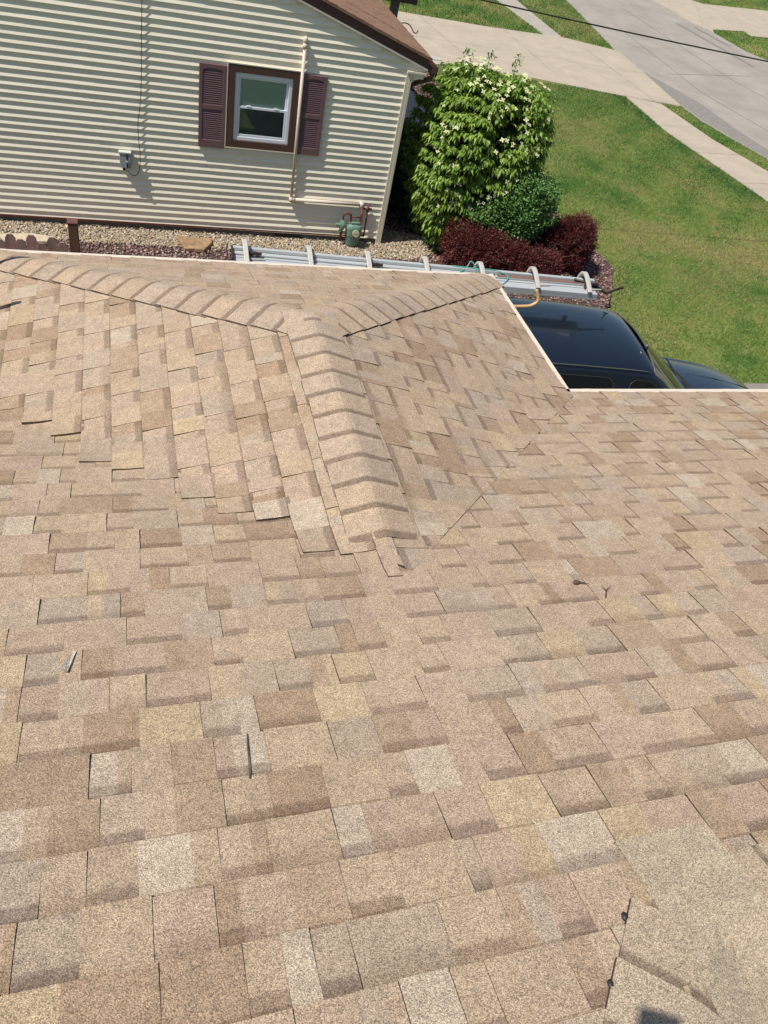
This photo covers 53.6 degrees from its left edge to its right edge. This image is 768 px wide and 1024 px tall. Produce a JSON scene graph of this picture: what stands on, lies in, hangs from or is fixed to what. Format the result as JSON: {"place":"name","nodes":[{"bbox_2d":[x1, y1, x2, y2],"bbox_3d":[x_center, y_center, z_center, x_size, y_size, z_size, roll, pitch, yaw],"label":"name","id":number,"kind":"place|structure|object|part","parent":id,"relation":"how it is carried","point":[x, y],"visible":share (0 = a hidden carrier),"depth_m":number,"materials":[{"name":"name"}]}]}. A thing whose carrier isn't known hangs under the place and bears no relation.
{"place":"outdoors","nodes":[
{"label":"outdoors","id":0,"kind":"place"},
{"bbox_2d":[401,90,428,142],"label":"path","id":1,"kind":"structure","parent":0,"point":[411,104],"depth_m":17.86,"materials":[{"name":"concrete"}]},
{"bbox_2d":[498,0,560,36],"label":"sidewalk","id":2,"kind":"structure","parent":0,"point":[536,22],"depth_m":27.40,"materials":[{"name":"concrete"}]},
{"bbox_2d":[397,11,680,105],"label":"driveway","id":3,"kind":"structure","parent":0,"point":[571,62],"depth_m":23.45,"materials":[{"name":"concrete"}]},
{"bbox_2d":[414,3,767,183],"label":"pavement joints","id":4,"kind":"object","parent":3,"relation":"on","point":[631,96],"visible":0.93,"depth_m":22.80,"materials":[{"name":"concrete"}]},
{"bbox_2d":[382,0,767,383],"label":"ground","id":5,"kind":"structure","parent":0,"point":[704,330],"depth_m":15.40,"materials":[{"name":"green plant"}]},
{"bbox_2d":[0,218,80,252],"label":"picket fence","id":6,"kind":"object","parent":5,"relation":"on","point":[12,242],"visible":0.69,"depth_m":8.25,"materials":[{"name":"brown wood"}]},
{"bbox_2d":[0,0,441,244],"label":"sided house","id":7,"kind":"structure","parent":5,"relation":"on","point":[214,126],"depth_m":10.47,"materials":[{"name":"plastic"}]},
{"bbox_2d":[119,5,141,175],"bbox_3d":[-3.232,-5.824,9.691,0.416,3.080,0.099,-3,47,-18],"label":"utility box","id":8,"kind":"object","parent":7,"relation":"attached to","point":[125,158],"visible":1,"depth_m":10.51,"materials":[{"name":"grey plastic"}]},
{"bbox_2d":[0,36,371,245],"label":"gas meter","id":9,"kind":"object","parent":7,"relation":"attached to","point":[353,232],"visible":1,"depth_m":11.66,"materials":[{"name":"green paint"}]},
{"bbox_2d":[224,61,300,153],"bbox_3d":[-1.694,-5.609,10.588,1.007,1.097,0.092,-3,47,-18],"label":"window","id":10,"kind":"structure","parent":7,"relation":"in","point":[262,101],"depth_m":10.58,"materials":[{"name":"brown metal"}]},
{"bbox_2d":[480,0,767,61],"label":"overhead cable","id":11,"kind":"object","parent":7,"relation":"attached to","point":[620,30],"visible":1,"depth_m":11.61,"materials":[{"name":"black plastic"}]},
{"bbox_2d":[0,219,441,260],"bbox_3d":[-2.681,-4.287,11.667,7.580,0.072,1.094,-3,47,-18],"label":"pea gravel","id":12,"kind":"structure","parent":5,"relation":"on","point":[224,239],"depth_m":11.62,"materials":[{"name":"beige gravel"}]},
{"bbox_2d":[0,233,55,243],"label":"stone slab","id":13,"kind":"structure","parent":12,"relation":"on","point":[40,238],"depth_m":10.52,"materials":[{"name":"beige stone"}]},
{"bbox_2d":[176,236,211,252],"bbox_3d":[-2.796,-3.961,11.263,0.525,0.065,0.388,-3,47,-18],"label":"stone slab","id":14,"kind":"object","parent":12,"relation":"on","point":[195,244],"depth_m":11.22,"materials":[{"name":"stone"}]},
{"bbox_2d":[2,75,613,308],"bbox_3d":[-3.783,-7.226,14.435,14.200,0.106,12.700,-3,47,-18],"label":"planting bed","id":15,"kind":"object","parent":5,"relation":"on","point":[209,256],"visible":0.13,"depth_m":12.26,"materials":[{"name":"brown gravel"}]},
{"bbox_2d":[388,117,423,222],"bbox_3d":[0.321,-6.216,13.431,1.276,1.628,3.342,-3,47,-18],"label":"leafy shrub","id":16,"kind":"object","parent":15,"relation":"on","point":[397,182],"visible":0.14,"depth_m":12.91,"materials":[{"name":"green plant"}]},
{"bbox_2d":[422,223,446,251],"bbox_3d":[1.047,-4.621,12.536,0.936,0.688,0.841,-3,47,-18],"label":"leafy shrub","id":17,"kind":"object","parent":15,"relation":"on","point":[427,239],"visible":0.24,"depth_m":12.58,"materials":[{"name":"green plant"}]},
{"bbox_2d":[386,71,560,219],"bbox_3d":[0.613,-8.640,16.933,3.888,0.145,9.568,-3,47,-18],"label":"lava rock","id":18,"kind":"object","parent":15,"relation":"on","point":[417,89],"visible":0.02,"depth_m":17.78,"materials":[{"name":"brown stone"}]},
{"bbox_2d":[437,213,515,268],"bbox_3d":[1.490,-4.232,12.202,1.297,0.881,1.207,16,44,1],"label":"barberry bush","id":19,"kind":"object","parent":15,"relation":"on","point":[461,254],"visible":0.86,"depth_m":11.95,"materials":[{"name":"red plant"}]},
{"bbox_2d":[399,47,560,251],"bbox_3d":[1.405,-5.647,12.103,2.237,2.964,1.856,-3,47,-18],"label":"flowering tree","id":20,"kind":"object","parent":15,"relation":"on","point":[455,162],"visible":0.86,"depth_m":11.48,"materials":[{"name":"green plant"}]},
{"bbox_2d":[461,163,564,256],"bbox_3d":[2.044,-4.804,12.257,1.757,1.711,1.137,-3,47,-18],"label":"leafy shrub","id":21,"kind":"object","parent":15,"relation":"on","point":[533,222],"visible":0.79,"depth_m":11.96,"materials":[{"name":"green plant"}]},
{"bbox_2d":[488,235,564,273],"bbox_3d":[2.273,-4.021,12.259,1.372,0.816,0.892,6,44,-9],"label":"barberry bush","id":22,"kind":"object","parent":15,"relation":"on","point":[515,260],"visible":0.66,"depth_m":12.02,"materials":[{"name":"red plant"}]},
{"bbox_2d":[523,238,571,275],"bbox_3d":[2.476,-4.076,12.421,0.951,0.736,1.124,-27,57,-35],"label":"barberry bush","id":23,"kind":"object","parent":15,"relation":"on","point":[551,261],"visible":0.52,"depth_m":12.16,"materials":[{"name":"red plant"}]},
{"bbox_2d":[526,224,569,260],"bbox_3d":[2.669,-4.457,12.737,0.915,0.894,1.033,-3,47,-18],"label":"barberry bush","id":24,"kind":"object","parent":15,"relation":"on","point":[546,241],"visible":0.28,"depth_m":12.51,"materials":[{"name":"red plant"}]},
{"bbox_2d":[551,210,599,275],"bbox_3d":[3.167,-4.569,12.861,0.979,1.051,1.081,13,44,-2],"label":"barberry bush","id":25,"kind":"object","parent":15,"relation":"on","point":[580,231],"visible":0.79,"depth_m":12.62,"materials":[{"name":"red plant"}]},
{"bbox_2d":[0,249,767,1023],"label":"shingled house","id":26,"kind":"structure","parent":5,"relation":"on","point":[364,699],"depth_m":2.31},
{"bbox_2d":[60,651,75,671],"bbox_3d":[-0.891,0.422,2.157,0.018,0.044,0.089,10,44,-5],"label":"shingle scrap","id":27,"kind":"object","parent":26,"relation":"on","point":[65,667],"visible":1,"depth_m":2.15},
{"bbox_2d":[573,580,587,583],"bbox_3d":[0.732,0.260,2.830,0.065,0.014,0.020,0,46,-15],"label":"seed pod","id":28,"kind":"object","parent":26,"relation":"on","point":[576,581],"visible":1,"depth_m":2.82,"materials":[{"name":"brown plant"}]},
{"bbox_2d":[230,239,623,307],"bbox_3d":[0.573,-2.334,7.536,4.110,0.326,0.574,-3,47,-18],"label":"bending brake","id":29,"kind":"object","parent":5,"relation":"on","point":[529,282],"visible":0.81,"depth_m":7.54,"materials":[{"name":"metal"}]},
{"bbox_2d":[453,261,508,283],"bbox_3d":[0.935,-2.388,7.569,0.690,0.116,0.218,3,45,-12],"label":"teal cord","id":30,"kind":"object","parent":29,"relation":"on","point":[478,268],"visible":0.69,"depth_m":7.61,"materials":[{"name":"teal plastic"}]},
{"bbox_2d":[382,0,611,47],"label":"grass","id":31,"kind":"structure","parent":5,"relation":"on","point":[520,20],"depth_m":26.84,"materials":[{"name":"green plant"}]},
{"bbox_2d":[612,94,767,217],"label":"grass","id":32,"kind":"structure","parent":5,"relation":"on","point":[710,136],"depth_m":20.35,"materials":[{"name":"green plant"}]},
{"bbox_2d":[693,0,767,59],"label":"grass","id":33,"kind":"structure","parent":5,"relation":"on","point":[746,5],"depth_m":33.19,"materials":[{"name":"green plant"}]},
{"bbox_2d":[567,0,767,159],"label":"street","id":34,"kind":"structure","parent":0,"point":[714,84],"depth_m":27.50,"materials":[{"name":"concrete"}]},
{"bbox_2d":[616,9,767,157],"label":"asphalt repairs","id":35,"kind":"structure","parent":34,"relation":"on","point":[703,112],"depth_m":22.59,"materials":[{"name":"grey asphalt"}]},
{"bbox_2d":[626,97,767,200],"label":"sidewalk","id":36,"kind":"structure","parent":0,"point":[740,168],"depth_m":19.98,"materials":[{"name":"concrete"}]},
{"bbox_2d":[654,0,767,37],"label":"driveway","id":37,"kind":"structure","parent":0,"point":[711,18],"depth_m":35.62,"materials":[{"name":"concrete"}]},
{"bbox_2d":[743,383,767,388],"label":"driveway","id":38,"kind":"structure","parent":0,"point":[755,386],"depth_m":11.47,"materials":[{"name":"concrete"}]},
{"bbox_2d":[398,260,748,388],"bbox_3d":[2.308,-1.293,8.521,5.138,2.060,2.416,1,45,-14],"label":"black suv","id":39,"kind":"object","parent":38,"relation":"on","point":[586,347],"visible":0.28,"depth_m":7.74,"materials":[{"name":"black paint"}]},
{"bbox_3d":[1.883,-1.029,7.524,0.824,0.593,0.291,1,45,-14],"label":"side window","id":40,"kind":"part","parent":39,"relation":"part of","materials":[{"name":"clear glass"}]},
{"bbox_3d":[2.820,-0.992,7.783,0.878,0.621,0.305,1,45,-14],"label":"side window","id":41,"kind":"part","parent":39,"relation":"part of","materials":[{"name":"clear glass"}]}
]}

